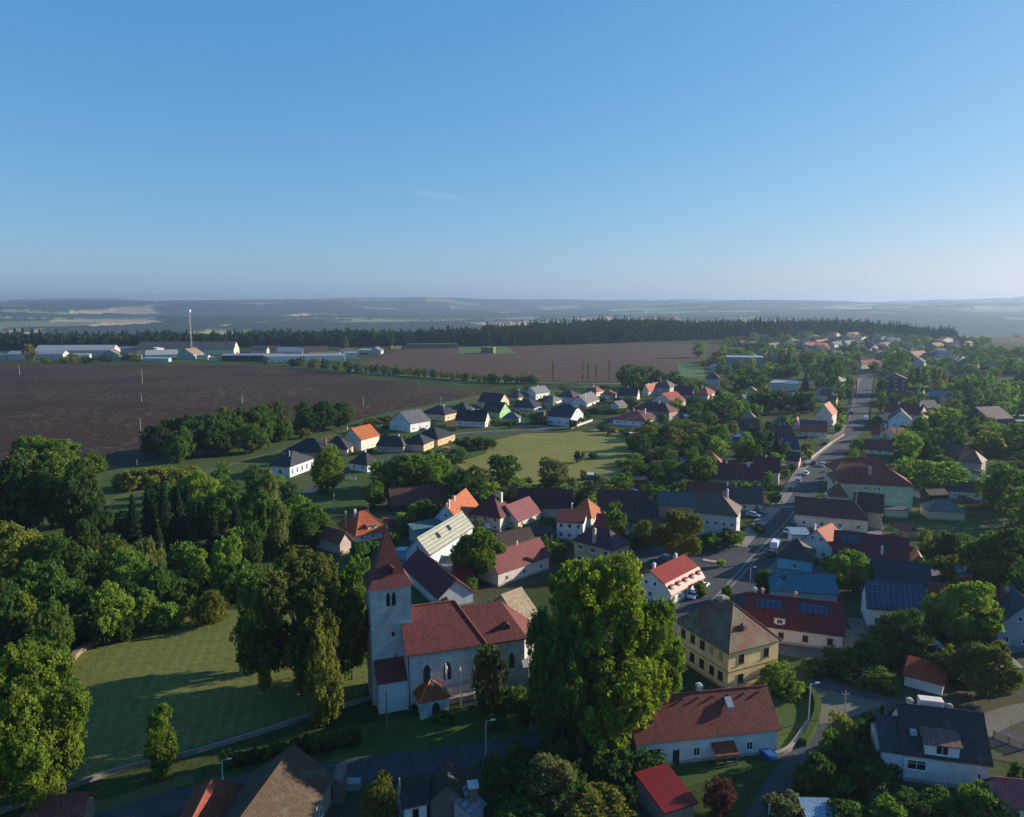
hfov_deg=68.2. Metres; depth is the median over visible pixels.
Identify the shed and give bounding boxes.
[0,353,7,359]
[24,791,97,816]
[69,353,91,357]
[145,349,177,357]
[221,353,282,360]
[250,346,269,352]
[261,345,279,352]
[276,347,303,353]
[332,764,347,803]
[358,349,370,352]
[369,346,383,353]
[383,515,396,526]
[395,547,407,559]
[443,446,449,452]
[446,424,455,430]
[450,785,486,816]
[451,564,473,582]
[475,523,490,530]
[522,524,552,542]
[537,410,545,415]
[604,396,612,401]
[632,476,647,486]
[678,457,689,467]
[710,364,729,369]
[727,433,733,439]
[797,797,835,816]
[892,522,918,537]
[909,546,924,561]
[913,488,923,497]
[919,488,948,501]
[924,633,940,652]
[931,569,940,583]
[942,566,972,577]
[946,577,977,586]
[973,469,987,477]
[992,657,1023,676]
[1013,419,1023,423]
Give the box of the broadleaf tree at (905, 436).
[893,429,923,458]
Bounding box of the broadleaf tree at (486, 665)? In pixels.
[470,643,508,712]
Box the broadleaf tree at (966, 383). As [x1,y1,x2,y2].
[958,373,977,393]
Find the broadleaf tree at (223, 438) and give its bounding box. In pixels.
[199,422,235,455]
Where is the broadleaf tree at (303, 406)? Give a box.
[293,400,317,431]
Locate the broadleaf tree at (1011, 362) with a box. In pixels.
[998,358,1020,374]
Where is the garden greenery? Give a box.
[0,331,1023,816]
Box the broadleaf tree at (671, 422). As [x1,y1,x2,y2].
[663,419,679,430]
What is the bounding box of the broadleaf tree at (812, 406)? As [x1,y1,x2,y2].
[807,390,818,412]
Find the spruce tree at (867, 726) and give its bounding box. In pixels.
[864,710,875,742]
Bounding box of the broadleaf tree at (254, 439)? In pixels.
[235,423,270,452]
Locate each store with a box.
[309,351,333,353]
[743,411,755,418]
[919,499,966,520]
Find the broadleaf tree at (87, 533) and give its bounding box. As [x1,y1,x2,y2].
[69,518,101,549]
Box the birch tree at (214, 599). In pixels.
[188,589,229,624]
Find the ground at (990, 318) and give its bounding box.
[0,296,1023,816]
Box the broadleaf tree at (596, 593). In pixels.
[525,549,671,756]
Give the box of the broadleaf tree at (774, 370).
[771,367,779,377]
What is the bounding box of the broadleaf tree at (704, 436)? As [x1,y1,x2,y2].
[701,433,713,447]
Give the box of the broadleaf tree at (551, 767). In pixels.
[515,751,576,816]
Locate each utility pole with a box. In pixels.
[386,691,387,737]
[399,778,400,816]
[842,691,849,717]
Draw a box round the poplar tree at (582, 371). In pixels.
[581,361,583,382]
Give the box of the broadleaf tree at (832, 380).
[824,373,839,390]
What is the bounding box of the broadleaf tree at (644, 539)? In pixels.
[633,520,652,548]
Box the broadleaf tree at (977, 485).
[974,471,1015,507]
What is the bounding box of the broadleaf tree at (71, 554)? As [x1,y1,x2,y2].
[39,536,107,608]
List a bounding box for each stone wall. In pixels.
[0,695,371,813]
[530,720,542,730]
[570,419,592,428]
[701,545,737,547]
[702,559,726,562]
[774,720,809,757]
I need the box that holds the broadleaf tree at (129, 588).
[110,580,148,626]
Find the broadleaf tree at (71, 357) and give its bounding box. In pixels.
[65,353,80,361]
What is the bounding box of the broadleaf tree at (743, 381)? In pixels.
[725,367,771,392]
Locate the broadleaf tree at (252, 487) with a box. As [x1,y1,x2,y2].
[241,481,261,516]
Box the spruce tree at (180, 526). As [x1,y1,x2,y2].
[171,488,192,544]
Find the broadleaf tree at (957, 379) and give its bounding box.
[954,374,967,381]
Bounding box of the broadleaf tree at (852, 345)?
[846,342,859,352]
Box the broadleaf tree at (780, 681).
[758,660,805,701]
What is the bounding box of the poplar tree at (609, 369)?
[608,359,610,379]
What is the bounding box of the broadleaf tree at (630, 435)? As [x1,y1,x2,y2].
[625,433,639,449]
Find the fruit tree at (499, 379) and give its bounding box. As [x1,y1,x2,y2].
[495,375,501,382]
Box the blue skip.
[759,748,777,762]
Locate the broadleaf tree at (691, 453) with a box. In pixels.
[683,446,699,466]
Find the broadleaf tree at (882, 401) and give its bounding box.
[876,390,886,411]
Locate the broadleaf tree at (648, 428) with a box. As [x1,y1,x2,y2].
[643,424,657,433]
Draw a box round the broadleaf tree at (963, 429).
[959,425,967,436]
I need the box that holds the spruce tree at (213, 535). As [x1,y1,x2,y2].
[205,513,222,566]
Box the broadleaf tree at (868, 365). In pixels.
[867,362,879,369]
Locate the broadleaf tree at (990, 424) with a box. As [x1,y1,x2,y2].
[981,421,998,430]
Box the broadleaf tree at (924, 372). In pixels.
[920,363,931,385]
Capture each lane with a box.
[290,362,620,383]
[297,410,632,495]
[629,548,686,597]
[984,703,1023,735]
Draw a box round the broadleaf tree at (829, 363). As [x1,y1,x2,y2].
[822,351,836,377]
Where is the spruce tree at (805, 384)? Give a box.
[800,373,809,391]
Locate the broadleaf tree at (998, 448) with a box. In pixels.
[986,438,1004,455]
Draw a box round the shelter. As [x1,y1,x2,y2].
[634,763,698,816]
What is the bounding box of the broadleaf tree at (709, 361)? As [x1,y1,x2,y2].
[706,357,712,365]
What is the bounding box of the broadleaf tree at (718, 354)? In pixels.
[713,351,722,362]
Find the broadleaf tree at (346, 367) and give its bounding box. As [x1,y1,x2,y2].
[342,361,352,371]
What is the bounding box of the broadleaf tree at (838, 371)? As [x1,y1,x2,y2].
[833,357,845,377]
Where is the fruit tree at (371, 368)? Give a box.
[368,365,374,372]
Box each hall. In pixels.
[7,350,68,359]
[35,345,119,355]
[118,346,136,353]
[725,355,763,365]
[741,395,811,403]
[769,380,798,390]
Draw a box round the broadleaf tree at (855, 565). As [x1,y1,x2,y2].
[825,548,872,591]
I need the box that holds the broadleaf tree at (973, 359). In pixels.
[965,353,978,364]
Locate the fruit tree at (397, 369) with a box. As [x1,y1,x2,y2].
[394,365,400,374]
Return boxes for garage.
[502,412,520,423]
[609,400,627,409]
[902,655,948,695]
[981,776,1023,816]
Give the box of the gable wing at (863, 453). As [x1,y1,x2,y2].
[859,449,867,456]
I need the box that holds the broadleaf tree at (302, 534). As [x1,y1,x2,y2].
[292,502,329,547]
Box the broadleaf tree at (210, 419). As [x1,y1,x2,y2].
[189,411,226,451]
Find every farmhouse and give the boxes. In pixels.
[177,347,203,358]
[337,348,358,354]
[337,509,389,541]
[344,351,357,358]
[426,756,467,816]
[478,537,550,586]
[504,496,541,527]
[694,461,770,485]
[883,401,928,421]
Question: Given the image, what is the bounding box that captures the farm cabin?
[143,357,171,361]
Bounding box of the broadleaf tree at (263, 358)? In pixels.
[261,355,268,363]
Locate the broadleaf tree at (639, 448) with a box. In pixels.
[629,434,651,453]
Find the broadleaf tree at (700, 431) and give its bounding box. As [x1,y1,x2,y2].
[695,429,706,440]
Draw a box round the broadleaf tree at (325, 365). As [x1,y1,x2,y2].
[319,358,330,369]
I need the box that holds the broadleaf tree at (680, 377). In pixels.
[678,375,687,385]
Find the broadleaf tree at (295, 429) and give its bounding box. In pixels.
[292,421,309,433]
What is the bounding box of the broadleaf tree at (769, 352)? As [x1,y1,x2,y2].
[765,348,773,355]
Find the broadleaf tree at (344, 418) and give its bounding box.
[327,401,354,428]
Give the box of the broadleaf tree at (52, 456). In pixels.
[1,434,107,527]
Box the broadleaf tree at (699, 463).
[689,455,717,481]
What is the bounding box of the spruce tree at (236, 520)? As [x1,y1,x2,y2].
[226,504,242,540]
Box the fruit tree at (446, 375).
[444,371,449,378]
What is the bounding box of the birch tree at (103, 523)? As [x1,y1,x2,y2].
[78,497,115,539]
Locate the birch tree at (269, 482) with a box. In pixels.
[256,468,280,516]
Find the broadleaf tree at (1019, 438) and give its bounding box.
[999,422,1023,450]
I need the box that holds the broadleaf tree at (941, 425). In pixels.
[936,421,946,428]
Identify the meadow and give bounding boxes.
[62,609,367,778]
[457,429,640,488]
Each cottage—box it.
[619,682,781,766]
[785,451,801,468]
[881,423,904,440]
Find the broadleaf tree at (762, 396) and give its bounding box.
[757,392,768,411]
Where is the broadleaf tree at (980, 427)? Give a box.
[975,425,991,436]
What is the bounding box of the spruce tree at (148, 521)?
[139,488,156,560]
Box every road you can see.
[93,733,573,816]
[631,546,732,576]
[666,374,874,634]
[746,688,857,816]
[761,671,1023,751]
[800,372,905,373]
[813,687,885,725]
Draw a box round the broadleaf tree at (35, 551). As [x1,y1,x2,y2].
[16,532,76,583]
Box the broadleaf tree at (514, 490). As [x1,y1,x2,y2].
[508,482,522,502]
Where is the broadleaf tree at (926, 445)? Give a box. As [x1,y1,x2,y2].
[917,440,932,456]
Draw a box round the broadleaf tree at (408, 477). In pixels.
[384,453,433,487]
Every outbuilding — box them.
[494,526,534,545]
[767,571,839,601]
[907,387,924,398]
[947,481,985,499]
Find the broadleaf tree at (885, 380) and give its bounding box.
[878,377,886,391]
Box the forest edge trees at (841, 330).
[727,327,916,339]
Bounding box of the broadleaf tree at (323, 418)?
[304,400,338,431]
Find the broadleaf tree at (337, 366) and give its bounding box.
[331,359,342,370]
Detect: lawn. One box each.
[256,455,385,514]
[326,704,595,760]
[671,688,813,786]
[882,509,1020,543]
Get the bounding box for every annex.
[709,384,724,391]
[787,527,809,540]
[884,506,909,517]
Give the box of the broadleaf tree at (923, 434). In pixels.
[908,431,933,445]
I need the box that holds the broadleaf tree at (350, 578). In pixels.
[333,553,371,679]
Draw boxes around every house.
[180,778,244,816]
[328,436,353,455]
[342,424,379,450]
[389,409,430,431]
[434,488,478,521]
[455,408,490,427]
[469,492,508,531]
[477,392,509,405]
[481,401,511,417]
[526,385,549,399]
[547,405,583,425]
[570,391,599,406]
[571,498,604,528]
[572,525,631,566]
[617,387,640,399]
[634,401,678,420]
[638,553,704,603]
[642,382,658,395]
[651,391,685,405]
[655,378,674,394]
[674,385,693,398]
[674,594,781,687]
[694,385,714,399]
[694,489,741,544]
[703,451,721,462]
[705,372,719,385]
[727,482,763,511]
[736,340,748,345]
[744,587,844,649]
[745,386,756,392]
[753,455,780,485]
[755,350,772,355]
[766,426,793,435]
[768,354,778,362]
[770,415,789,425]
[770,436,799,451]
[792,416,800,433]
[793,420,826,436]
[794,496,869,532]
[800,523,837,559]
[801,335,816,339]
[803,342,815,345]
[803,344,814,350]
[813,345,828,351]
[813,387,837,398]
[815,343,829,349]
[815,401,837,426]
[820,388,835,400]
[826,395,838,403]
[829,341,842,347]
[832,530,909,563]
[833,376,845,387]
[840,335,855,339]
[842,340,853,345]
[853,336,865,340]
[853,491,884,529]
[857,359,881,368]
[860,579,927,630]
[865,344,878,350]
[865,439,893,454]
[868,695,993,787]
[871,425,880,438]
[873,350,885,356]
[876,343,888,349]
[883,372,907,390]
[886,338,900,342]
[888,408,911,426]
[906,350,925,357]
[912,358,926,367]
[917,400,939,412]
[920,353,938,357]
[921,396,940,405]
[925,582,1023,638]
[929,342,944,346]
[930,348,946,352]
[931,350,955,358]
[935,337,952,342]
[940,442,972,460]
[947,343,963,348]
[947,354,959,363]
[947,371,969,380]
[955,360,967,365]
[956,355,966,362]
[960,450,986,473]
[984,361,1009,368]
[990,585,1023,648]
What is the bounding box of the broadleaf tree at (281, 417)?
[259,399,291,441]
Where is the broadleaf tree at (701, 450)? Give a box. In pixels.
[693,446,706,456]
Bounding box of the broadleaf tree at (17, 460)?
[0,450,53,532]
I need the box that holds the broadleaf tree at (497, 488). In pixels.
[468,481,506,503]
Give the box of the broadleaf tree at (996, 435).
[986,432,1002,442]
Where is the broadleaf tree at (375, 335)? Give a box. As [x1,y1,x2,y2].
[371,330,382,345]
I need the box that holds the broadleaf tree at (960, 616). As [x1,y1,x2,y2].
[919,580,1006,644]
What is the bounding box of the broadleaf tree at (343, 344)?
[339,336,349,348]
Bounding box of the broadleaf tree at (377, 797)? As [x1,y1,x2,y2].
[359,769,398,816]
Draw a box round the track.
[38,396,479,533]
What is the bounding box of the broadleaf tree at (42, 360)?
[39,356,51,362]
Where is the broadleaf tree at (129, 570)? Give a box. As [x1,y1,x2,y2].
[101,546,150,596]
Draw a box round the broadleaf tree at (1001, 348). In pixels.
[995,346,1008,353]
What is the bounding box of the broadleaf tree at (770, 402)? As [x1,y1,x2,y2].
[765,389,777,412]
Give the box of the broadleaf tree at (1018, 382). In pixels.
[1009,381,1023,391]
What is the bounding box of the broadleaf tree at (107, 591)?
[71,579,135,636]
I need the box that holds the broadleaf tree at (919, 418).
[912,415,929,430]
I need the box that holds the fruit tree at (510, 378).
[507,373,513,382]
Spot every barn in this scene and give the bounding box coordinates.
[136,341,238,354]
[222,743,334,816]
[303,346,327,353]
[315,525,352,555]
[386,484,448,510]
[402,548,475,605]
[404,511,473,562]
[492,587,536,618]
[516,488,572,517]
[597,489,648,521]
[634,500,658,528]
[657,491,696,518]
[686,481,726,495]
[724,418,759,434]
[870,558,932,584]
[925,390,956,403]
[960,406,1013,425]
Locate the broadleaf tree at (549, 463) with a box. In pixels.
[537,456,568,486]
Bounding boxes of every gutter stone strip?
[710,495,803,601]
[728,496,805,589]
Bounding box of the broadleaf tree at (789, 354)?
[785,343,794,364]
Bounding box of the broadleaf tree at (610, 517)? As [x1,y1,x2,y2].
[605,501,627,533]
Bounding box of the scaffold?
[430,663,476,707]
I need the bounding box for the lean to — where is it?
[407,518,441,542]
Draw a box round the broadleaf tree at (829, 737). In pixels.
[815,726,848,769]
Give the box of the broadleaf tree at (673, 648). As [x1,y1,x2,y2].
[608,596,686,692]
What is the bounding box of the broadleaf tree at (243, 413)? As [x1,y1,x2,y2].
[225,406,261,437]
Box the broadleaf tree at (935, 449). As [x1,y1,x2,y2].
[929,445,944,455]
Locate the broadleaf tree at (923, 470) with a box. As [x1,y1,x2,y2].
[896,461,934,478]
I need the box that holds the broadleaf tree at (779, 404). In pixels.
[774,390,785,412]
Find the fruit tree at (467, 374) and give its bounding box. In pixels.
[464,372,470,379]
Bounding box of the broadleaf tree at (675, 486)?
[669,483,685,489]
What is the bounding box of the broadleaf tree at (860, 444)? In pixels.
[849,438,865,450]
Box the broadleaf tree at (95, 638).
[84,604,115,644]
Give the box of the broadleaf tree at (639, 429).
[632,426,645,434]
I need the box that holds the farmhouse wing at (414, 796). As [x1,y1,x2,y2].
[394,774,429,816]
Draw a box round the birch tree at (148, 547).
[135,535,166,579]
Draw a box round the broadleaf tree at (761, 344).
[745,341,767,351]
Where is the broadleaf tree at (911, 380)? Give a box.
[906,373,914,383]
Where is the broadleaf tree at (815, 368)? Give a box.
[808,362,819,378]
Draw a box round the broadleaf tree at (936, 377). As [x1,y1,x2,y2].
[929,366,943,389]
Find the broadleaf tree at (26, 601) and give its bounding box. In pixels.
[0,590,44,644]
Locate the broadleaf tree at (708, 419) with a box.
[700,411,713,426]
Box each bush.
[40,646,70,657]
[66,629,83,642]
[110,473,127,489]
[113,616,134,641]
[117,467,147,491]
[137,466,169,487]
[151,602,186,631]
[160,466,189,484]
[179,465,202,477]
[218,748,235,768]
[229,750,245,766]
[239,748,254,764]
[249,743,261,761]
[258,743,274,761]
[268,740,282,757]
[279,738,290,752]
[289,735,303,748]
[296,429,311,437]
[301,733,312,752]
[308,732,322,751]
[319,731,333,750]
[328,731,342,749]
[339,727,352,746]
[347,541,372,560]
[348,726,361,745]
[363,418,379,423]
[364,540,380,553]
[376,415,393,421]
[389,531,400,542]
[399,512,418,526]
[409,703,419,716]
[414,498,435,519]
[428,507,441,517]
[429,709,455,724]
[453,437,476,449]
[463,577,477,590]
[472,436,497,448]
[485,713,508,731]
[493,792,548,816]
[501,685,527,710]
[504,420,515,424]
[516,698,537,724]
[528,411,541,421]
[538,416,546,424]
[538,477,555,486]
[563,779,639,816]
[567,477,578,486]
[569,419,577,428]
[573,450,585,462]
[573,483,585,489]
[573,486,596,501]
[583,408,592,413]
[587,452,597,458]
[590,406,604,412]
[594,480,610,485]
[596,424,607,430]
[602,384,610,389]
[605,407,614,413]
[606,426,615,433]
[610,520,624,534]
[614,458,624,465]
[618,428,633,435]
[620,531,639,549]
[622,459,644,465]
[623,465,631,471]
[652,460,662,467]
[654,454,664,460]
[654,482,667,489]
[664,468,678,476]
[676,487,686,491]
[680,448,688,454]
[680,467,689,474]
[693,580,706,596]
[698,531,722,550]
[713,528,745,547]
[716,557,725,566]
[721,585,732,600]
[747,523,765,532]
[752,410,762,416]
[754,568,772,593]
[762,789,804,816]
[767,491,782,504]
[781,469,789,477]
[789,463,796,471]
[791,763,818,792]
[800,442,812,453]
[800,655,829,676]
[802,751,837,793]
[804,449,813,457]
[818,554,836,573]
[821,644,863,677]
[824,798,861,816]
[830,662,878,688]
[832,740,863,775]
[833,423,843,432]
[835,404,845,413]
[836,414,845,424]
[845,756,884,796]
[852,640,893,668]
[856,665,902,693]
[866,793,908,816]
[872,414,881,424]
[882,640,909,668]
[888,434,926,447]
[890,786,937,816]
[899,423,912,428]
[900,473,918,487]
[918,784,966,816]
[929,453,944,460]
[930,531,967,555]
[933,457,954,461]
[934,455,946,461]
[951,539,975,555]
[954,779,1004,816]
[966,443,978,449]
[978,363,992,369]
[988,451,1008,456]
[991,795,1019,816]
[1005,760,1023,778]
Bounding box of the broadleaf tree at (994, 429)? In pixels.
[989,426,999,433]
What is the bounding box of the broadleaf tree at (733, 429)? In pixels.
[726,420,739,434]
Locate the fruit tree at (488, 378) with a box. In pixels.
[487,374,493,381]
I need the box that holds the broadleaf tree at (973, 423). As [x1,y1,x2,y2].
[962,418,979,436]
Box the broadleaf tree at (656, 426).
[648,424,663,430]
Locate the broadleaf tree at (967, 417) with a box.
[961,412,970,422]
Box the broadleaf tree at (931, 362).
[925,358,942,366]
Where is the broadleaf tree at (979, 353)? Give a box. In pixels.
[971,349,989,360]
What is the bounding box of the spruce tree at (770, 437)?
[767,430,772,441]
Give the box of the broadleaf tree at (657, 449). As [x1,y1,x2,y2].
[652,446,672,459]
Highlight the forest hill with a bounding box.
[480,315,958,345]
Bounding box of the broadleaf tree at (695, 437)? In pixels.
[686,433,702,445]
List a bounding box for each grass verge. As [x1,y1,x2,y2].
[32,395,527,544]
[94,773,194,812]
[459,346,516,353]
[549,386,620,396]
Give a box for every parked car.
[658,554,673,560]
[687,589,697,598]
[745,511,761,517]
[751,508,766,514]
[766,549,776,556]
[788,486,795,491]
[788,522,796,526]
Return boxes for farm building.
[263,353,344,361]
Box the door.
[673,750,678,763]
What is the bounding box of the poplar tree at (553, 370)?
[552,361,553,380]
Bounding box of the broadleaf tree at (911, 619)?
[874,606,936,657]
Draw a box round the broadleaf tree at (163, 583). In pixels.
[142,561,180,604]
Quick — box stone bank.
[61,624,139,683]
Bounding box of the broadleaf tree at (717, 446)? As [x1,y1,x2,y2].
[706,436,729,455]
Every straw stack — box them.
[389,346,404,348]
[406,343,457,348]
[481,347,495,352]
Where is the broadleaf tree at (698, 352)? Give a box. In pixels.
[692,342,706,357]
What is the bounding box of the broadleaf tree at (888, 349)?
[883,347,894,355]
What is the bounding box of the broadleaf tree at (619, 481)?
[610,475,634,489]
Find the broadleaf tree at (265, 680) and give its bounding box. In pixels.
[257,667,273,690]
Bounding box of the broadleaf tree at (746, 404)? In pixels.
[742,401,750,411]
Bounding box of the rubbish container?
[346,777,361,790]
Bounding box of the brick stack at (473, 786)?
[467,779,478,801]
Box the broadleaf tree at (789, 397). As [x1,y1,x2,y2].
[782,392,794,412]
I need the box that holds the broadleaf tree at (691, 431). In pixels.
[685,427,701,434]
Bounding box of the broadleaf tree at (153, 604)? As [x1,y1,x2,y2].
[125,587,165,628]
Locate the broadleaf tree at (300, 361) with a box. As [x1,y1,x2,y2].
[291,356,306,365]
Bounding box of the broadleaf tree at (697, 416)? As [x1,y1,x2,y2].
[691,411,701,419]
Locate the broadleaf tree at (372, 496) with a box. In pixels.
[360,480,385,507]
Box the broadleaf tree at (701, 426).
[687,421,708,431]
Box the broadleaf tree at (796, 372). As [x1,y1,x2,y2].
[787,364,800,376]
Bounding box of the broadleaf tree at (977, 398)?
[968,387,983,402]
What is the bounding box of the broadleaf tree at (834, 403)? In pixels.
[831,400,841,408]
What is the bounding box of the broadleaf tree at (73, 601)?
[45,583,108,639]
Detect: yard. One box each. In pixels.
[257,762,649,816]
[297,544,351,564]
[351,523,408,545]
[381,503,442,515]
[393,538,411,546]
[400,557,453,570]
[411,570,451,604]
[424,575,529,605]
[468,503,631,566]
[511,567,563,587]
[577,562,649,580]
[604,422,659,427]
[624,528,637,534]
[625,522,665,534]
[648,598,685,608]
[658,519,666,522]
[744,504,768,516]
[757,588,862,617]
[763,450,808,457]
[763,480,788,489]
[768,558,825,573]
[778,629,863,659]
[780,463,789,469]
[801,433,833,438]
[813,559,822,565]
[815,497,920,511]
[824,457,896,481]
[846,607,944,640]
[856,585,862,606]
[859,449,902,457]
[867,521,883,534]
[879,665,904,695]
[880,423,911,429]
[892,651,1023,763]
[912,498,967,506]
[947,496,987,502]
[978,638,1023,653]
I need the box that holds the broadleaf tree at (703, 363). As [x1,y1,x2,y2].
[700,360,707,366]
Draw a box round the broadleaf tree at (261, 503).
[234,486,288,548]
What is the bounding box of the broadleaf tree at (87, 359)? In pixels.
[80,356,93,362]
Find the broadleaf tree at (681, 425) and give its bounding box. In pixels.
[676,422,686,429]
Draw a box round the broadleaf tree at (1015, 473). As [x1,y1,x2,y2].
[980,461,1023,512]
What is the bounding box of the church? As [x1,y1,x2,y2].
[362,521,532,719]
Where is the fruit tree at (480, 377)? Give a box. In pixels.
[476,375,483,381]
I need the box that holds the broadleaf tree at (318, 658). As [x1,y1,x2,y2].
[302,627,344,727]
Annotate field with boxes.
[0,362,481,472]
[361,343,745,381]
[677,363,705,379]
[930,337,1023,342]
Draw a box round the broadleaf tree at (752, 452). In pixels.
[748,444,763,461]
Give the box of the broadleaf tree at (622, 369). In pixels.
[615,364,633,385]
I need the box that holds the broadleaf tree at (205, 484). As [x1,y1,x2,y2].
[179,469,223,523]
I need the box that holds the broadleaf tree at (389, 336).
[385,330,394,345]
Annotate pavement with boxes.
[456,426,558,433]
[736,378,860,546]
[806,489,826,531]
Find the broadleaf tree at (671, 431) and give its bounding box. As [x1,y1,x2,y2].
[662,426,678,438]
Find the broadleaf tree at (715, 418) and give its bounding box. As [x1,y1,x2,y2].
[706,411,717,423]
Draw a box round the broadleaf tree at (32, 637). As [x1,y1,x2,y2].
[16,624,57,663]
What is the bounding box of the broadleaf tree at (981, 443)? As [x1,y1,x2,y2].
[971,430,999,452]
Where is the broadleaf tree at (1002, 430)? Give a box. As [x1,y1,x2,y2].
[996,427,1012,433]
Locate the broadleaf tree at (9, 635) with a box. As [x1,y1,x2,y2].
[0,577,31,654]
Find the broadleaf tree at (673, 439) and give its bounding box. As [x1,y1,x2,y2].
[665,435,681,447]
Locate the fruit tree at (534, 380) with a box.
[531,376,540,383]
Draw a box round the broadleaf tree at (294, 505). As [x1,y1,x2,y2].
[283,494,319,541]
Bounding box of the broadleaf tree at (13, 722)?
[2,671,29,793]
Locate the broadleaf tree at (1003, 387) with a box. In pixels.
[991,381,1020,402]
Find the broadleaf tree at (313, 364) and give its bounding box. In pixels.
[307,357,320,367]
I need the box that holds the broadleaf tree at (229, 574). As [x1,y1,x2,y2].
[218,558,258,602]
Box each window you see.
[319,806,323,816]
[386,593,389,605]
[392,592,395,605]
[412,808,418,816]
[423,665,430,682]
[444,662,450,679]
[509,652,513,667]
[590,547,595,553]
[681,628,685,638]
[689,652,694,662]
[690,634,694,644]
[693,747,700,756]
[698,658,703,669]
[700,639,704,650]
[709,645,712,655]
[709,664,713,676]
[717,670,722,681]
[719,651,722,661]
[724,696,733,709]
[737,673,743,683]
[738,654,744,664]
[746,741,752,750]
[763,647,769,657]
[778,632,783,639]
[802,635,807,642]
[826,638,832,645]
[906,759,926,771]
[909,728,916,735]
[1003,636,1008,642]
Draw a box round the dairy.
[196,355,209,358]
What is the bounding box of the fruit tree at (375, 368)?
[373,363,379,372]
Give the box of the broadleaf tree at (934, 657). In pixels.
[924,651,952,683]
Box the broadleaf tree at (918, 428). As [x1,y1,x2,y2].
[911,421,929,432]
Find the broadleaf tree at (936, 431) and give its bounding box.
[927,427,954,440]
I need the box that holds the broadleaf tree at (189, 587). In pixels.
[166,577,200,607]
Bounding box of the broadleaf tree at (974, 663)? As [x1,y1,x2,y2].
[944,639,1023,697]
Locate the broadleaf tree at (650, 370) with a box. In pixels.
[643,365,657,383]
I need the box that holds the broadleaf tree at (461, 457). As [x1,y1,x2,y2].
[444,447,470,463]
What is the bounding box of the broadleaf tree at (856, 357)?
[850,353,861,360]
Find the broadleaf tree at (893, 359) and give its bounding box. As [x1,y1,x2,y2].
[886,346,917,370]
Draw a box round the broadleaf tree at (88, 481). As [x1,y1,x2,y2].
[54,458,106,536]
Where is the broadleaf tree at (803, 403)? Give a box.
[798,391,809,412]
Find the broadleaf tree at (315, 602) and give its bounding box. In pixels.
[234,545,368,695]
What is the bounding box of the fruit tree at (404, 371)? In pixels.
[400,367,407,374]
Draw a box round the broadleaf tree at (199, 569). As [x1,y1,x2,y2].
[187,548,211,588]
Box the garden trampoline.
[733,434,751,439]
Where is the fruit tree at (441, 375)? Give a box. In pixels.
[439,370,444,377]
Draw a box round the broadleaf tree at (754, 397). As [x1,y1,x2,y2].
[745,390,764,406]
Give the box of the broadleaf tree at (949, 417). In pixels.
[922,405,967,425]
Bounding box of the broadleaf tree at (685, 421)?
[678,419,689,429]
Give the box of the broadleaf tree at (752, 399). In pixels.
[748,392,759,409]
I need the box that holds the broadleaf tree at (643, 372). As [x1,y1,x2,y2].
[630,365,648,387]
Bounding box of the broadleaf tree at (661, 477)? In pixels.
[652,473,669,485]
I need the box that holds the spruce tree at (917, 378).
[914,368,920,383]
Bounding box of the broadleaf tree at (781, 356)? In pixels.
[777,347,785,364]
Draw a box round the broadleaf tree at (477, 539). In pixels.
[451,526,506,575]
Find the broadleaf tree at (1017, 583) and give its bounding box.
[1000,558,1023,591]
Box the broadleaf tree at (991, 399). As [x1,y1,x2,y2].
[980,394,998,406]
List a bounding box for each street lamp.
[221,758,231,779]
[485,719,495,756]
[808,682,819,720]
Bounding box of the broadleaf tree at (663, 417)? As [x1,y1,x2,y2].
[659,414,666,421]
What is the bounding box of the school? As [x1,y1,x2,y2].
[827,466,914,513]
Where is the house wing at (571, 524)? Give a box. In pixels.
[555,508,587,539]
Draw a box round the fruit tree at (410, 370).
[406,367,412,375]
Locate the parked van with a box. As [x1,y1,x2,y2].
[770,538,781,548]
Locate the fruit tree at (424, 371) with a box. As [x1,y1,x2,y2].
[420,368,427,376]
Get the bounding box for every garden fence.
[513,425,546,427]
[811,441,832,458]
[832,433,844,442]
[957,495,992,509]
[965,510,1002,525]
[969,474,984,480]
[993,729,1023,749]
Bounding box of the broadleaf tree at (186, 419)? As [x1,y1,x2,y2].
[171,413,205,455]
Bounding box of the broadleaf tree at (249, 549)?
[236,519,263,575]
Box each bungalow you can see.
[269,450,314,476]
[282,438,338,460]
[348,450,380,471]
[376,434,406,452]
[405,433,434,451]
[411,427,455,445]
[423,404,456,420]
[451,402,474,409]
[506,389,528,401]
[510,398,544,410]
[544,395,561,407]
[557,390,580,402]
[587,385,603,395]
[595,512,616,527]
[600,389,616,398]
[613,408,659,425]
[776,538,815,572]
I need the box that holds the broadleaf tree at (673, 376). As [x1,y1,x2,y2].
[662,370,680,384]
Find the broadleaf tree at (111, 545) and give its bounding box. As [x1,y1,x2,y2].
[93,532,131,585]
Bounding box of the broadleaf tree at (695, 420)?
[691,418,702,426]
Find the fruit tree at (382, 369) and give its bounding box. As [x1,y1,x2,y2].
[380,365,386,373]
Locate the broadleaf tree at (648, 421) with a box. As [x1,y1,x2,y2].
[641,418,658,426]
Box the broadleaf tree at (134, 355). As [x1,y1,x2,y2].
[128,353,140,360]
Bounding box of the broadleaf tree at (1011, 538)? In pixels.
[955,525,1023,588]
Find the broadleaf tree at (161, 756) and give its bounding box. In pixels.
[143,702,178,778]
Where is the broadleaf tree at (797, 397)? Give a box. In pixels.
[790,391,803,412]
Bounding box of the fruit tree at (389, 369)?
[385,365,391,373]
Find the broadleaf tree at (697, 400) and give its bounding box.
[692,397,705,407]
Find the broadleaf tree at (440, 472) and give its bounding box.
[415,449,452,484]
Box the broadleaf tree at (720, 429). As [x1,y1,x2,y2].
[709,424,730,443]
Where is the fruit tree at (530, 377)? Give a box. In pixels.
[528,374,533,382]
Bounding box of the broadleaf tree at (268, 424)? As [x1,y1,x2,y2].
[246,403,277,437]

